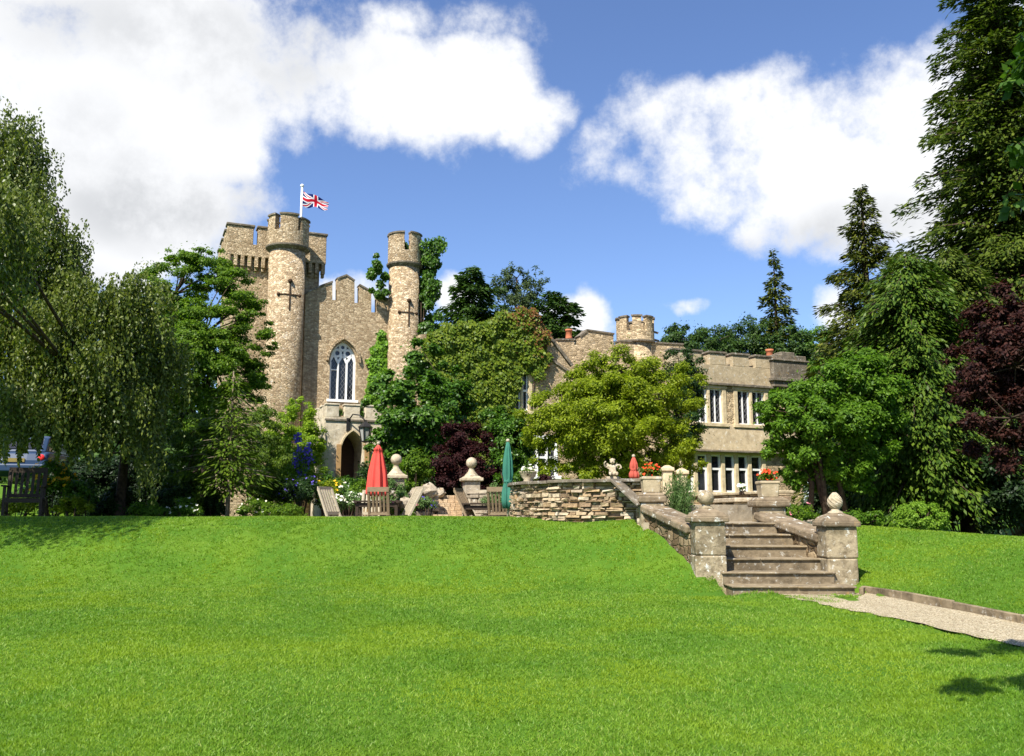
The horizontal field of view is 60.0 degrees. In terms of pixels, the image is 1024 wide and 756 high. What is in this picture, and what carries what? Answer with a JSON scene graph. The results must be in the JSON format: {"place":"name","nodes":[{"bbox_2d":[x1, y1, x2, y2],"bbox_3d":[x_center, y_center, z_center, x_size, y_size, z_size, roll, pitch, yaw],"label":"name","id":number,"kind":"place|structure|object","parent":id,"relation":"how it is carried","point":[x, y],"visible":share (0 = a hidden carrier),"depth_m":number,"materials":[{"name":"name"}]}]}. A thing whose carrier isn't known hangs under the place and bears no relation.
{"place":"outdoors","nodes":[
{"label":"outdoors","id":0,"kind":"place"},
{"bbox_2d":[387,454,407,514],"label":"ball pier","id":1,"kind":"structure","parent":0,"point":[396,473],"depth_m":21.93,"materials":[{"name":"stone"}]},
{"bbox_2d":[0,484,1023,755],"bbox_3d":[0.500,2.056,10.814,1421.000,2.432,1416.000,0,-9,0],"label":"lawn","id":2,"kind":"structure","parent":0,"point":[596,560],"depth_m":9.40,"materials":[{"name":"green plant"}]},
{"bbox_2d":[0,493,38,516],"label":"ground ivy","id":3,"kind":"object","parent":2,"relation":"on","point":[27,508],"visible":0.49,"depth_m":19.15,"materials":[{"name":"green plant"}]},
{"bbox_2d":[1,467,47,516],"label":"garden armchair","id":4,"kind":"object","parent":2,"relation":"on","point":[37,497],"visible":0.96,"depth_m":17.09,"materials":[{"name":"brown wood"}]},
{"bbox_2d":[0,436,80,483],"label":"parked car","id":5,"kind":"object","parent":2,"relation":"on","point":[29,459],"visible":0.39,"depth_m":25.62,"materials":[{"name":"blue paint"}]},
{"bbox_2d":[26,457,82,515],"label":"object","id":6,"kind":"object","parent":2,"relation":"on","point":[61,479],"visible":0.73,"depth_m":19.25,"materials":[{"name":"green plant"}]},
{"bbox_2d":[48,492,95,515],"bbox_3d":[-9.094,2.891,18.390,1.032,1.037,0.701,0,-9,0],"label":"alchemilla","id":7,"kind":"object","parent":2,"relation":"on","point":[74,504],"visible":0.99,"depth_m":18.34,"materials":[{"name":"green plant"}]},
{"bbox_2d":[64,476,99,515],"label":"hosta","id":8,"kind":"object","parent":2,"relation":"on","point":[86,488],"visible":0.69,"depth_m":19.10,"materials":[{"name":"green plant"}]},
{"bbox_2d":[38,452,130,514],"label":"shaded yew","id":9,"kind":"object","parent":2,"relation":"on","point":[82,467],"visible":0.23,"depth_m":22.53,"materials":[{"name":"green plant"}]},
{"bbox_2d":[9,474,187,516],"bbox_3d":[-7.103,3.197,22.576,12.032,1.801,8.623,0,-9,0],"label":"ground cover","id":10,"kind":"object","parent":2,"relation":"on","point":[33,514],"visible":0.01,"depth_m":23.02,"materials":[{"name":"green plant"}]},
{"bbox_2d":[81,481,135,516],"bbox_3d":[-9.199,2.941,20.218,1.130,1.456,1.026,0,-9,0],"label":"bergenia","id":11,"kind":"object","parent":2,"relation":"on","point":[106,504],"visible":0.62,"depth_m":20.00,"materials":[{"name":"green plant"}]},
{"bbox_2d":[0,96,217,515],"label":"weeping birch","id":12,"kind":"object","parent":2,"relation":"on","point":[119,373],"visible":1,"depth_m":18.05,"materials":[{"name":"green plant"}]},
{"bbox_2d":[90,444,180,515],"bbox_3d":[-9.792,2.676,23.398,2.970,2.330,2.294,4,-10,-26],"label":"shaded yew","id":13,"kind":"object","parent":2,"relation":"on","point":[133,483],"visible":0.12,"depth_m":22.88,"materials":[{"name":"green plant"}]},
{"bbox_2d":[126,497,165,515],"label":"geranium clump","id":14,"kind":"object","parent":2,"relation":"on","point":[135,508],"visible":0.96,"depth_m":18.72,"materials":[{"name":"green plant"}]},
{"bbox_2d":[150,482,198,516],"bbox_3d":[-7.687,3.002,20.294,1.052,1.378,0.951,-6,-10,32],"label":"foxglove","id":15,"kind":"object","parent":2,"relation":"on","point":[164,498],"visible":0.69,"depth_m":20.17,"materials":[{"name":"green plant"}]},
{"bbox_2d":[163,494,202,516],"bbox_3d":[-7.072,3.005,19.114,0.806,1.012,0.728,4,-10,-26],"label":"phlox","id":16,"kind":"object","parent":2,"relation":"on","point":[183,506],"visible":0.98,"depth_m":19.10,"materials":[{"name":"green plant"}]},
{"bbox_2d":[133,241,281,516],"bbox_3d":[-10.077,0.018,26.694,5.953,8.869,4.132,-4,-9,25],"label":"dark maple tree","id":17,"kind":"object","parent":2,"relation":"on","point":[199,336],"visible":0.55,"depth_m":26.57,"materials":[{"name":"green plant"}]},
{"bbox_2d":[196,486,234,516],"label":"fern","id":18,"kind":"object","parent":2,"relation":"on","point":[215,507],"visible":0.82,"depth_m":20.79,"materials":[{"name":"green plant"}]},
{"bbox_2d":[156,403,297,516],"bbox_3d":[-6.969,2.219,21.695,3.698,3.516,2.114,8,-12,-44],"label":"weeping cherry","id":19,"kind":"object","parent":2,"relation":"on","point":[192,436],"visible":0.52,"depth_m":21.36,"materials":[{"name":"green plant"}]},
{"bbox_2d":[172,368,283,515],"bbox_3d":[-6.338,1.777,20.262,2.379,4.018,2.209,-4,-9,23],"label":"feathery larch","id":20,"kind":"object","parent":2,"relation":"on","point":[228,477],"visible":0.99,"depth_m":20.04,"materials":[{"name":"green plant"}]},
{"bbox_2d":[235,494,272,515],"bbox_3d":[-5.577,2.988,19.357,1.000,1.089,0.713,0,-9,0],"label":"cranesbill","id":21,"kind":"object","parent":2,"relation":"on","point":[245,509],"visible":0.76,"depth_m":19.30,"materials":[{"name":"green plant"}]},
{"bbox_2d":[245,469,290,509],"bbox_3d":[-6.118,3.154,22.772,1.434,1.827,1.192,-4,-9,24],"label":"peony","id":22,"kind":"object","parent":2,"relation":"on","point":[266,493],"visible":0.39,"depth_m":22.55,"materials":[{"name":"green plant"}]},
{"bbox_2d":[260,502,307,515],"bbox_3d":[-4.854,3.029,18.903,0.924,0.893,0.790,4,-10,-25],"label":"sedum","id":23,"kind":"object","parent":2,"relation":"on","point":[289,510],"visible":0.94,"depth_m":18.87,"materials":[{"name":"green plant"}]},
{"bbox_2d":[252,396,331,502],"bbox_3d":[-7.950,3.048,32.139,3.081,4.996,2.620,3,-9,-18],"label":"bush","id":24,"kind":"object","parent":2,"relation":"on","point":[310,432],"visible":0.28,"depth_m":32.19,"materials":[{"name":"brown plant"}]},
{"bbox_2d":[269,471,327,515],"bbox_3d":[-5.272,3.170,22.284,1.619,1.638,1.207,0,-9,0],"label":"catmint","id":25,"kind":"object","parent":2,"relation":"on","point":[305,490],"visible":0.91,"depth_m":22.16,"materials":[{"name":"green plant"}]},
{"bbox_2d":[281,432,322,506],"bbox_3d":[-6.720,3.325,28.462,1.170,3.148,1.294,-3,-9,16],"label":"delphinium bed","id":26,"kind":"object","parent":2,"relation":"on","point":[301,463],"visible":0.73,"depth_m":28.23,"materials":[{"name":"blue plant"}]},
{"bbox_2d":[318,471,356,515],"bbox_3d":[-5.112,3.605,25.723,1.346,1.798,1.149,5,-10,-31],"label":"euphorbia","id":27,"kind":"object","parent":2,"relation":"on","point":[350,481],"visible":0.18,"depth_m":25.70,"materials":[{"name":"green plant"}]},
{"bbox_2d":[353,460,392,515],"bbox_3d":[-4.122,3.502,26.810,1.432,2.299,1.727,-7,-11,41],"label":"garden hedge","id":28,"kind":"object","parent":2,"relation":"on","point":[363,470],"visible":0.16,"depth_m":26.63,"materials":[{"name":"green plant"}]},
{"bbox_2d":[399,445,435,493],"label":"rose bush","id":29,"kind":"object","parent":2,"relation":"on","point":[416,465],"visible":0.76,"depth_m":23.69,"materials":[{"name":"green plant"}]},
{"bbox_2d":[360,331,482,486],"bbox_3d":[-3.240,1.643,30.823,4.114,7.354,4.712,-5,-10,29],"label":"broadleaf shrub","id":30,"kind":"object","parent":2,"relation":"on","point":[396,433],"visible":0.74,"depth_m":30.24,"materials":[{"name":"green plant"}]},
{"bbox_2d":[418,496,437,515],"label":"lavender","id":31,"kind":"object","parent":2,"relation":"on","point":[427,503],"visible":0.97,"depth_m":20.90,"materials":[{"name":"green plant"}]},
{"bbox_2d":[426,413,502,494],"bbox_3d":[-1.266,2.728,25.254,2.839,3.599,1.990,0,-9,0],"label":"purple maple","id":32,"kind":"object","parent":2,"relation":"on","point":[452,471],"visible":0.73,"depth_m":25.09,"materials":[{"name":"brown plant"}]},
{"bbox_2d":[436,265,509,323],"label":"cedar tree","id":33,"kind":"object","parent":2,"relation":"on","point":[480,291],"visible":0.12,"depth_m":52.73,"materials":[{"name":"green plant"}]},
{"bbox_2d":[0,346,959,524],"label":"woodland","id":34,"kind":"object","parent":2,"relation":"on","point":[5,480],"visible":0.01,"depth_m":48.94,"materials":[{"name":"green plant"}]},
{"bbox_2d":[474,405,539,510],"bbox_3d":[-0.009,2.528,25.036,1.646,3.701,2.160,8,-12,-42],"label":"bay shrub","id":35,"kind":"object","parent":2,"relation":"on","point":[507,427],"visible":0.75,"depth_m":24.83,"materials":[{"name":"green plant"}]},
{"bbox_2d":[215,212,808,515],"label":"castle","id":36,"kind":"structure","parent":2,"relation":"on","point":[325,341],"depth_m":36.42,"materials":[{"name":"stone"}]},
{"bbox_2d":[300,184,328,216],"bbox_3d":[-8.502,-6.942,38.133,1.328,2.980,0.251,-2,-9,12],"label":"flagpole","id":37,"kind":"object","parent":36,"relation":"on","point":[309,200],"visible":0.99,"depth_m":38.24,"materials":[{"name":"multicoloured fabric"}]},
{"bbox_2d":[326,337,360,402],"bbox_3d":[-6.960,-0.332,36.471,1.419,2.691,0.415,4,-9,-23],"label":"arched window","id":38,"kind":"structure","parent":36,"relation":"in","point":[342,359],"depth_m":36.56,"materials":[{"name":"white paint"}]},
{"bbox_2d":[346,414,372,442],"bbox_3d":[-5.706,1.888,33.221,1.186,1.111,0.477,-6,-11,37],"label":"wall lantern","id":39,"kind":"object","parent":36,"relation":"attached to","point":[365,427],"depth_m":32.90,"materials":[{"name":"black metal"}]},
{"bbox_2d":[363,330,387,515],"bbox_3d":[-5.200,1.965,36.629,1.939,8.076,0.340,4,-9,-23],"label":"wall ivy","id":40,"kind":"object","parent":36,"relation":"attached to","point":[377,362],"depth_m":36.80,"materials":[{"name":"green plant"}]},
{"bbox_2d":[365,236,447,400],"bbox_3d":[-4.448,-0.067,37.457,3.389,12.346,2.972,0,-9,0],"label":"turret ivy","id":41,"kind":"object","parent":36,"relation":"attached to","point":[430,293],"visible":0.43,"depth_m":37.53,"materials":[{"name":"green plant"}]},
{"bbox_2d":[420,305,553,515],"bbox_3d":[-0.980,1.368,36.757,6.074,9.310,0.587,4,-9,-23],"label":"virginia creeper","id":42,"kind":"object","parent":36,"relation":"attached to","point":[509,342],"visible":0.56,"depth_m":37.14,"materials":[{"name":"green plant"}]},
{"bbox_2d":[514,374,533,413],"bbox_3d":[0.395,0.548,37.793,1.096,1.995,0.255,4,-9,-23],"label":"mullioned window","id":43,"kind":"structure","parent":36,"relation":"in","point":[524,394],"depth_m":37.86,"materials":[{"name":"stone"}]},
{"bbox_2d":[530,435,561,478],"bbox_3d":[1.061,3.345,37.656,2.197,1.869,0.255,4,-9,-23],"label":"mullioned window","id":44,"kind":"structure","parent":36,"relation":"in","point":[552,454],"depth_m":37.81,"materials":[{"name":"white paint"}]},
{"bbox_2d":[690,385,728,426],"bbox_3d":[7.950,1.101,36.008,1.850,1.735,0.255,4,-9,-23],"label":"mullioned window","id":45,"kind":"structure","parent":36,"relation":"in","point":[716,416],"depth_m":36.17,"materials":[{"name":"stone"}]},
{"bbox_2d":[679,452,765,493],"bbox_3d":[8.507,3.838,35.832,4.365,1.823,0.255,4,-9,-23],"label":"mullioned window","id":46,"kind":"structure","parent":36,"relation":"in","point":[723,472],"depth_m":35.95,"materials":[{"name":"stone"}]},
{"bbox_2d":[732,387,768,428],"bbox_3d":[9.894,1.224,36.824,1.862,1.735,0.255,4,-9,-23],"label":"mullioned window","id":47,"kind":"structure","parent":36,"relation":"in","point":[744,417],"depth_m":36.77,"materials":[{"name":"stone"}]},
{"bbox_2d":[490,261,550,313],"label":"airy tree","id":48,"kind":"object","parent":2,"relation":"on","point":[516,296],"visible":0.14,"depth_m":55.14,"materials":[{"name":"green plant"}]},
{"bbox_2d":[530,290,586,344],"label":"fir tree","id":49,"kind":"object","parent":2,"relation":"on","point":[563,307],"visible":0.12,"depth_m":50.59,"materials":[{"name":"plant"}]},
{"bbox_2d":[507,478,659,524],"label":"curved wall","id":50,"kind":"structure","parent":2,"relation":"on","point":[575,500],"depth_m":14.34,"materials":[{"name":"stone"}]},
{"bbox_2d":[637,493,666,527],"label":"head pier","id":51,"kind":"structure","parent":2,"relation":"on","point":[656,499],"depth_m":13.40,"materials":[{"name":"stone"}]},
{"bbox_2d":[639,476,661,492],"bbox_3d":[2.130,1.634,13.629,0.302,0.254,0.302,0,-9,0],"label":"planter","id":52,"kind":"object","parent":51,"relation":"on","point":[650,484],"visible":1,"depth_m":13.50,"materials":[{"name":"stone"}]},
{"bbox_2d":[639,462,661,480],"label":"geranium","id":53,"kind":"object","parent":52,"relation":"in","point":[649,469],"visible":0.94,"depth_m":13.59,"materials":[{"name":"orange plant"}]},
{"bbox_2d":[640,505,690,563],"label":"flank wall","id":54,"kind":"structure","parent":2,"relation":"on","point":[671,526],"depth_m":12.60,"materials":[{"name":"stone"}]},
{"bbox_2d":[660,465,674,503],"bbox_3d":[2.993,2.228,17.059,0.270,1.095,0.270,0,-9,0],"label":"stone post","id":55,"kind":"object","parent":2,"relation":"on","point":[667,470],"visible":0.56,"depth_m":17.01,"materials":[{"name":"beige stone"}]},
{"bbox_2d":[658,320,709,356],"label":"background tree","id":56,"kind":"object","parent":2,"relation":"on","point":[675,333],"visible":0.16,"depth_m":52.68,"materials":[{"name":"green plant"}]},
{"bbox_2d":[658,346,713,484],"bbox_3d":[5.656,1.927,30.015,2.308,6.276,2.434,0,-9,0],"label":"dark yew","id":57,"kind":"object","parent":2,"relation":"on","point":[698,391],"visible":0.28,"depth_m":29.98,"materials":[{"name":"green plant"}]},
{"bbox_2d":[685,490,728,593],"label":"gate pillar","id":58,"kind":"structure","parent":2,"relation":"on","point":[706,521],"depth_m":11.71,"materials":[{"name":"stone"}]},
{"bbox_2d":[688,320,744,353],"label":"background tree","id":59,"kind":"object","parent":2,"relation":"on","point":[718,343],"visible":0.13,"depth_m":55.17,"materials":[{"name":"green plant"}]},
{"bbox_2d":[717,312,776,355],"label":"background tree","id":60,"kind":"object","parent":2,"relation":"on","point":[752,337],"visible":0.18,"depth_m":58.15,"materials":[{"name":"green plant"}]},
{"bbox_2d":[751,248,798,354],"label":"spruce tree","id":61,"kind":"object","parent":2,"relation":"on","point":[785,311],"visible":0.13,"depth_m":59.35,"materials":[{"name":"green plant"}]},
{"bbox_2d":[754,512,819,557],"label":"flank wall","id":62,"kind":"structure","parent":2,"relation":"on","point":[804,533],"depth_m":12.67,"materials":[{"name":"stone"}]},
{"bbox_2d":[721,523,856,595],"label":"stone steps","id":63,"kind":"structure","parent":2,"relation":"on","point":[760,557],"depth_m":11.96,"materials":[{"name":"grey stone"}]},
{"bbox_2d":[759,324,818,415],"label":"background tree","id":64,"kind":"object","parent":2,"relation":"on","point":[801,348],"visible":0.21,"depth_m":52.32,"materials":[{"name":"green plant"}]},
{"bbox_2d":[797,322,843,378],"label":"background tree","id":65,"kind":"object","parent":2,"relation":"on","point":[815,329],"visible":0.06,"depth_m":55.27,"materials":[{"name":"green plant"}]},
{"bbox_2d":[812,492,860,585],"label":"gate pillar","id":66,"kind":"structure","parent":2,"relation":"on","point":[837,543],"depth_m":11.71,"materials":[{"name":"stone"}]},
{"bbox_2d":[842,505,890,525],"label":"border plants","id":67,"kind":"object","parent":2,"relation":"on","point":[872,517],"visible":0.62,"depth_m":15.52,"materials":[{"name":"green plant"}]},
{"bbox_2d":[790,184,956,514],"bbox_3d":[14.044,-1.061,34.031,6.964,13.678,8.440,-2,-9,10],"label":"tall cypress","id":68,"kind":"object","parent":2,"relation":"on","point":[863,258],"visible":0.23,"depth_m":34.90,"materials":[{"name":"green plant"}]},
{"bbox_2d":[814,253,1023,535],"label":"drooping cypress","id":69,"kind":"object","parent":2,"relation":"on","point":[910,331],"visible":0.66,"depth_m":21.16,"materials":[{"name":"green plant"}]},
{"bbox_2d":[888,498,950,530],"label":"clipped bush","id":70,"kind":"object","parent":2,"relation":"on","point":[905,516],"visible":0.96,"depth_m":14.52,"materials":[{"name":"green plant"}]},
{"bbox_2d":[854,0,1023,535],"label":"giant cypress","id":71,"kind":"object","parent":2,"relation":"on","point":[996,127],"visible":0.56,"depth_m":27.93,"materials":[{"name":"green plant"}]},
{"bbox_2d":[859,586,1023,623],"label":"path kerb","id":72,"kind":"structure","parent":2,"relation":"on","point":[951,604],"depth_m":9.98,"materials":[{"name":"stone"}]},
{"bbox_2d":[895,246,1023,533],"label":"young cypress","id":73,"kind":"object","parent":2,"relation":"on","point":[961,270],"visible":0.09,"depth_m":23.93,"materials":[{"name":"green plant"}]},
{"bbox_2d":[940,434,1009,532],"bbox_3d":[11.492,2.813,23.461,3.752,3.149,2.906,0,-9,0],"label":"dark laurel","id":74,"kind":"object","parent":2,"relation":"on","point":[953,513],"visible":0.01,"depth_m":23.05,"materials":[{"name":"green plant"}]},
{"bbox_2d":[936,273,1023,480],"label":"copper beech","id":75,"kind":"object","parent":2,"relation":"on","point":[998,353],"visible":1,"depth_m":15.23,"materials":[{"name":"purple plant"}]},
{"bbox_2d":[951,415,1023,535],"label":"dark laurel","id":76,"kind":"object","parent":2,"relation":"on","point":[1009,495],"visible":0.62,"depth_m":19.95,"materials":[{"name":"green plant"}]},
{"bbox_2d":[995,20,1023,221],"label":"tree","id":77,"kind":"object","parent":2,"relation":"on","point":[1016,151],"visible":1,"depth_m":5.60,"materials":[{"name":"green plant"}]},
{"bbox_2d":[0,0,1023,499],"label":"sky","id":78,"kind":"structure","parent":0,"point":[649,157],"materials":[{"name":"blue"}]},
{"bbox_2d":[643,519,813,530],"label":"terrace","id":79,"kind":"structure","parent":0,"point":[645,525],"depth_m":13.24,"materials":[{"name":"stone"}]},
{"bbox_2d":[512,336,715,486],"bbox_3d":[2.680,1.200,22.209,5.370,5.040,4.004,0,-9,0],"label":"golden acer","id":80,"kind":"object","parent":79,"relation":"on","point":[622,411],"visible":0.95,"depth_m":22.10,"materials":[{"name":"green plant"}]},
{"bbox_2d":[660,470,697,514],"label":"rosemary bush","id":81,"kind":"object","parent":79,"relation":"on","point":[679,500],"visible":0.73,"depth_m":13.78,"materials":[{"name":"green plant"}]},
{"bbox_2d":[673,505,752,521],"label":"stone wall","id":82,"kind":"structure","parent":79,"relation":"on","point":[738,513],"depth_m":14.36,"materials":[{"name":"stone"}]},
{"bbox_2d":[711,498,750,504],"bbox_3d":[3.981,2.420,16.322,0.420,0.398,2.401,0,-9,-2],"label":"stone bench","id":83,"kind":"object","parent":79,"relation":"on","point":[731,501],"visible":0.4,"depth_m":15.55,"materials":[{"name":"beige stone"}]},
{"bbox_2d":[691,490,793,504],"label":"terrace wall","id":84,"kind":"structure","parent":79,"relation":"on","point":[786,494],"depth_m":19.44,"materials":[{"name":"stone"}]},
{"bbox_2d":[747,497,790,521],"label":"head pier","id":85,"kind":"structure","parent":79,"relation":"on","point":[770,504],"depth_m":13.69,"materials":[{"name":"stone"}]},
{"bbox_2d":[755,480,779,496],"bbox_3d":[4.020,1.743,13.946,0.312,0.264,0.312,0,-9,0],"label":"planter","id":86,"kind":"object","parent":85,"relation":"on","point":[767,488],"visible":0.93,"depth_m":13.81,"materials":[{"name":"stone"}]},
{"bbox_2d":[785,501,819,520],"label":"rose bush","id":87,"kind":"object","parent":79,"relation":"on","point":[802,513],"visible":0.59,"depth_m":14.33,"materials":[{"name":"green plant"}]},
{"bbox_2d":[751,345,923,514],"bbox_3d":[7.200,1.229,19.597,4.027,4.228,2.079,4,-10,-26],"label":"bright green tree","id":88,"kind":"object","parent":79,"relation":"on","point":[850,413],"visible":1,"depth_m":19.26,"materials":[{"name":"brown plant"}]},
{"bbox_2d":[798,463,885,517],"bbox_3d":[8.247,2.804,22.364,2.224,2.190,1.897,0,-9,0],"label":"dark laurel","id":89,"kind":"object","parent":79,"relation":"on","point":[817,507],"visible":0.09,"depth_m":21.94,"materials":[{"name":"green plant"}]},
{"bbox_2d":[782,593,1023,645],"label":"gravel path","id":90,"kind":"structure","parent":0,"point":[986,627],"depth_m":9.30,"materials":[{"name":"beige gravel"}]},
{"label":"patio","id":91,"kind":"structure","parent":0,"visible":0},
{"bbox_2d":[308,478,342,515],"bbox_3d":[-4.730,3.280,22.690,0.978,1.531,1.014,-7,-11,41],"label":"coreopsis","id":92,"kind":"object","parent":91,"relation":"on","point":[334,486],"visible":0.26,"depth_m":22.73,"materials":[{"name":"yellow plant"}]},
{"bbox_2d":[317,486,348,516],"bbox_3d":[-3.924,2.973,19.854,0.795,1.091,0.470,-5,-10,32],"label":"garden chair","id":93,"kind":"object","parent":91,"relation":"on","point":[320,489],"visible":0.44,"depth_m":20.00,"materials":[{"name":"brown wood"}]},
{"bbox_2d":[326,482,371,515],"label":"white daisies","id":94,"kind":"object","parent":91,"relation":"on","point":[343,501],"visible":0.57,"depth_m":21.81,"materials":[{"name":"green plant"}]},
{"bbox_2d":[365,442,387,515],"bbox_3d":[-3.076,2.510,20.252,0.508,2.123,0.523,1,-9,0],"label":"parasol","id":95,"kind":"object","parent":91,"relation":"on","point":[377,474],"visible":0.71,"depth_m":20.18,"materials":[{"name":"red fabric"}]},
{"bbox_2d":[353,500,401,516],"bbox_3d":[-3.045,3.177,20.151,1.050,0.774,0.850,0,-9,-3],"label":"garden table","id":96,"kind":"object","parent":91,"relation":"on","point":[359,505],"visible":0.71,"depth_m":19.83,"materials":[{"name":"brown wood"}]},
{"bbox_2d":[367,487,389,516],"bbox_3d":[-2.870,2.906,19.279,0.470,1.051,0.716,0,-9,0],"label":"garden chair","id":97,"kind":"object","parent":91,"relation":"on","point":[383,490],"visible":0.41,"depth_m":19.05,"materials":[{"name":"brown wood"}]},
{"bbox_2d":[381,477,408,515],"bbox_3d":[-2.807,3.062,21.167,0.754,1.507,0.691,0,-9,0],"label":"fennel","id":98,"kind":"object","parent":91,"relation":"on","point":[399,490],"visible":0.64,"depth_m":21.15,"materials":[{"name":"green plant"}]},
{"bbox_2d":[401,486,423,515],"bbox_3d":[-2.443,2.973,19.855,0.835,1.091,0.470,5,-10,-28],"label":"garden chair","id":99,"kind":"object","parent":91,"relation":"on","point":[413,500],"visible":0.38,"depth_m":19.98,"materials":[{"name":"brown wood"}]},
{"bbox_2d":[431,495,461,515],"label":"brick steps","id":100,"kind":"structure","parent":91,"relation":"on","point":[449,505],"depth_m":22.22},
{"bbox_2d":[453,488,487,516],"bbox_3d":[-0.851,2.974,19.730,0.795,1.051,0.470,-3,-9,22],"label":"garden chair","id":101,"kind":"object","parent":91,"relation":"on","point":[460,495],"visible":0.41,"depth_m":19.82,"materials":[{"name":"brown wood"}]},
{"bbox_2d":[459,457,483,498],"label":"ball pier","id":102,"kind":"structure","parent":91,"relation":"on","point":[471,479],"depth_m":21.49,"materials":[{"name":"stone"}]},
{"bbox_2d":[462,492,494,515],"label":"rubble wall","id":103,"kind":"structure","parent":91,"relation":"on","point":[476,498],"depth_m":21.14,"materials":[{"name":"stone"}]},
{"bbox_2d":[461,503,502,515],"bbox_3d":[-0.653,3.177,19.949,0.950,0.714,0.800,-1,-9,3],"label":"garden table","id":104,"kind":"object","parent":91,"relation":"on","point":[477,506],"visible":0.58,"depth_m":19.66,"materials":[{"name":"brown wood"}]},
{"bbox_2d":[487,487,506,516],"bbox_3d":[-0.274,2.891,19.181,0.450,1.051,0.716,-1,-9,8],"label":"garden chair","id":105,"kind":"object","parent":91,"relation":"on","point":[494,489],"visible":0.32,"depth_m":18.98,"materials":[{"name":"brown wood"}]},
{"bbox_2d":[501,439,512,515],"bbox_3d":[-0.085,2.294,18.465,0.480,2.066,0.480,0,-9,0],"label":"parasol","id":106,"kind":"object","parent":91,"relation":"on","point":[507,472],"visible":0.79,"depth_m":18.43,"materials":[{"name":"teal fabric"}]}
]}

